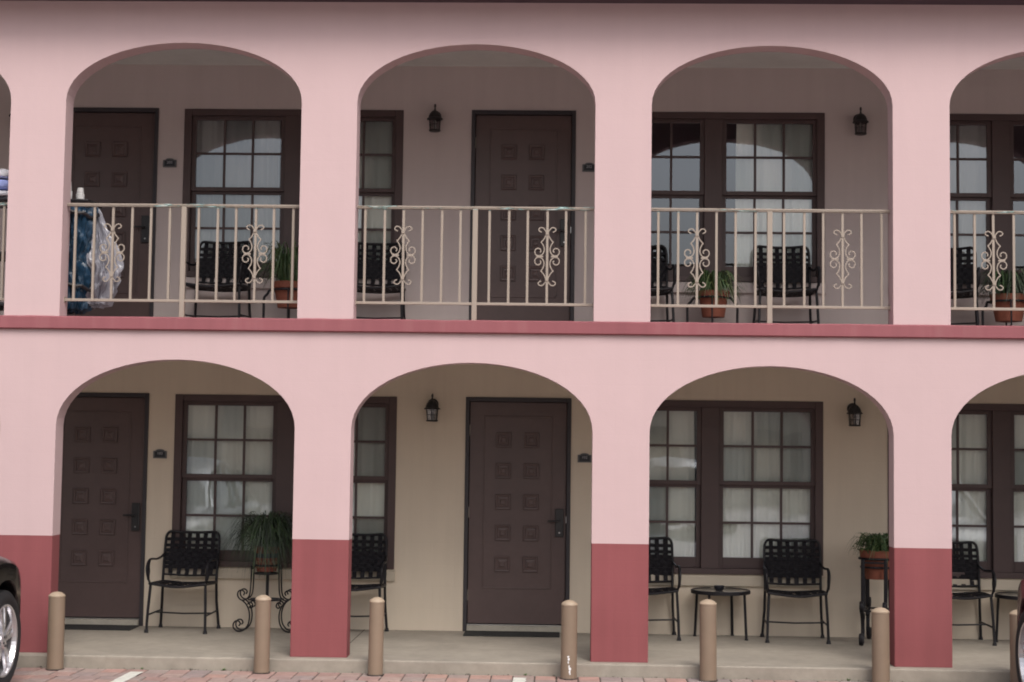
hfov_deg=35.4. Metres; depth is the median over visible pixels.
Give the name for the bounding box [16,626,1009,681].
walkway
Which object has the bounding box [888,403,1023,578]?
window
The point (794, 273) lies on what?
strap chair
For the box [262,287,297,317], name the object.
plant stand
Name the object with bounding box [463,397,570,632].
door
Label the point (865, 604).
plant stand
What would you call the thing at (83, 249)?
linen bag
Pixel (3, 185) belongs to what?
folded cloth
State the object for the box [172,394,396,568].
window
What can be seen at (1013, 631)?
bollard
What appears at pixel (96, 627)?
door mat
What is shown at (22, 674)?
parking lot
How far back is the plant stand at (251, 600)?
14.47 m
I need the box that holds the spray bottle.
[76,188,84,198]
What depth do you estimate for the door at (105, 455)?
14.94 m
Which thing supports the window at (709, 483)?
in the motel building
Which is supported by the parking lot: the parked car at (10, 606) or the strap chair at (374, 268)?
the parked car at (10, 606)
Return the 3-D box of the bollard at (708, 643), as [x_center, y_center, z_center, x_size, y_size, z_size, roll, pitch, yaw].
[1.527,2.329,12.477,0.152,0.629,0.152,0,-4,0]
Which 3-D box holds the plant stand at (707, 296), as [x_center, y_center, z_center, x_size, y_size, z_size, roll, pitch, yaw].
[1.811,-0.213,14.483,0.337,0.379,0.337,4,-5,-37]
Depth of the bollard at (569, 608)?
12.44 m
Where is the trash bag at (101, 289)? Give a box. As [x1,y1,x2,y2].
[86,207,123,308]
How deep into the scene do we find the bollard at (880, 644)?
12.38 m
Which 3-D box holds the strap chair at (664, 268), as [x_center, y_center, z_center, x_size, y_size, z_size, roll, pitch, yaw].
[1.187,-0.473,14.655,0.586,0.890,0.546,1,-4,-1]
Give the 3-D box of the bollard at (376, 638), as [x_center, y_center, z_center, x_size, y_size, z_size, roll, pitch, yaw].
[-1.064,2.312,12.559,0.136,0.607,0.136,3,-4,-31]
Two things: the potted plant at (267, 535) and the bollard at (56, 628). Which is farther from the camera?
the potted plant at (267, 535)
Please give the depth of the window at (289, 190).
15.11 m
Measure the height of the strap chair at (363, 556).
0.890 m
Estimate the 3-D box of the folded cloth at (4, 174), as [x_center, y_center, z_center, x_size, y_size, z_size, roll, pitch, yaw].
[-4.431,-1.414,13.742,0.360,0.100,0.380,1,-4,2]
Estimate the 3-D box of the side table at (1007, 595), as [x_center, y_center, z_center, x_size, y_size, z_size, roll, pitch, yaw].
[4.610,2.492,14.370,0.536,0.435,0.536,3,-4,-28]
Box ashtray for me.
[714,585,723,590]
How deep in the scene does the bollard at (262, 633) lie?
12.55 m
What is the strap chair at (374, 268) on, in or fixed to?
on the motel building
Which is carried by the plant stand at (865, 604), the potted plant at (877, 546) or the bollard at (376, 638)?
the potted plant at (877, 546)
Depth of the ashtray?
14.39 m
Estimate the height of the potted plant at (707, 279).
0.425 m
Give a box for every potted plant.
[217,510,292,580]
[247,240,298,308]
[683,269,746,317]
[847,532,888,579]
[970,269,1023,322]
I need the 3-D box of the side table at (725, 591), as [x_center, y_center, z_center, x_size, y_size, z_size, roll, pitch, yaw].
[1.882,2.463,14.461,0.536,0.435,0.536,2,-4,-12]
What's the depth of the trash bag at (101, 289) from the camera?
13.64 m
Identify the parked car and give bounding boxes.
[0,556,20,681]
[1015,579,1023,681]
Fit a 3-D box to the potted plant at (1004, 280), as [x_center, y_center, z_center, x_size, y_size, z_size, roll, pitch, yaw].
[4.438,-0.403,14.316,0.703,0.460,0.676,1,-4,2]
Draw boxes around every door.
[58,392,149,625]
[67,107,158,316]
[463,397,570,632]
[469,110,575,320]
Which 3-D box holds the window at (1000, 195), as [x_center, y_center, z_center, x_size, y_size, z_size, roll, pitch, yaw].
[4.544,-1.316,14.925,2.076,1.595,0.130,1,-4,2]
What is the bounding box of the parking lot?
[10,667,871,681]
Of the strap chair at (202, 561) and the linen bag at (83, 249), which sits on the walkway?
the strap chair at (202, 561)
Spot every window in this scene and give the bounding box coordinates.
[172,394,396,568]
[182,109,403,277]
[649,400,822,575]
[651,112,824,282]
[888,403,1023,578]
[950,114,1023,283]
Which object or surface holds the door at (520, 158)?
in the motel building
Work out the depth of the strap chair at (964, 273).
14.72 m
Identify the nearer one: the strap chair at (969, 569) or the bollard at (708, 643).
the bollard at (708, 643)
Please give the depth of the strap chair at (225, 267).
14.98 m
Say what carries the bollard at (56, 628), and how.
on the parking lot
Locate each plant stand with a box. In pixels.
[232,563,290,632]
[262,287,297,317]
[686,295,738,322]
[858,557,888,645]
[981,299,1023,325]
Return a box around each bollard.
[46,591,65,670]
[252,595,270,673]
[367,597,384,675]
[560,600,577,679]
[699,599,717,681]
[871,607,889,681]
[1009,610,1017,681]
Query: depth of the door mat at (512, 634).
14.46 m
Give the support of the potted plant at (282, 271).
on the plant stand at (263, 304)
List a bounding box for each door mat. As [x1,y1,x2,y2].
[64,624,138,630]
[463,631,559,637]
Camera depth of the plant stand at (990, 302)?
14.20 m
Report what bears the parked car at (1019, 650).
on the parking lot
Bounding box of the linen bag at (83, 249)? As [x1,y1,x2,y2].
[67,207,99,314]
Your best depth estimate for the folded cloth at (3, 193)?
13.55 m
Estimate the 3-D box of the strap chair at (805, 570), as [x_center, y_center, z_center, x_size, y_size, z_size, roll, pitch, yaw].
[2.544,2.240,14.413,0.586,0.890,0.546,0,-4,4]
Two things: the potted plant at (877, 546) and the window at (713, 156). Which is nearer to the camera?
the potted plant at (877, 546)
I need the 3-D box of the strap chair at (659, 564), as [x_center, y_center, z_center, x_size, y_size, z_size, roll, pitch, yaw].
[1.219,2.229,14.497,0.586,0.890,0.546,1,-4,0]
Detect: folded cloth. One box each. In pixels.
[0,169,8,179]
[0,180,7,190]
[0,191,7,195]
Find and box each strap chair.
[144,530,220,633]
[185,241,252,317]
[351,533,388,631]
[356,242,405,318]
[648,537,681,640]
[650,245,676,321]
[752,245,820,323]
[760,538,830,643]
[950,246,979,325]
[952,541,996,645]
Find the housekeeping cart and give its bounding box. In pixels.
[0,196,101,313]
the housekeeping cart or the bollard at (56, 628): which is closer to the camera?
the bollard at (56, 628)
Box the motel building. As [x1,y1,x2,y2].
[0,0,1023,667]
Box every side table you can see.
[691,587,749,640]
[995,592,1017,641]
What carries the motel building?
on the parking lot

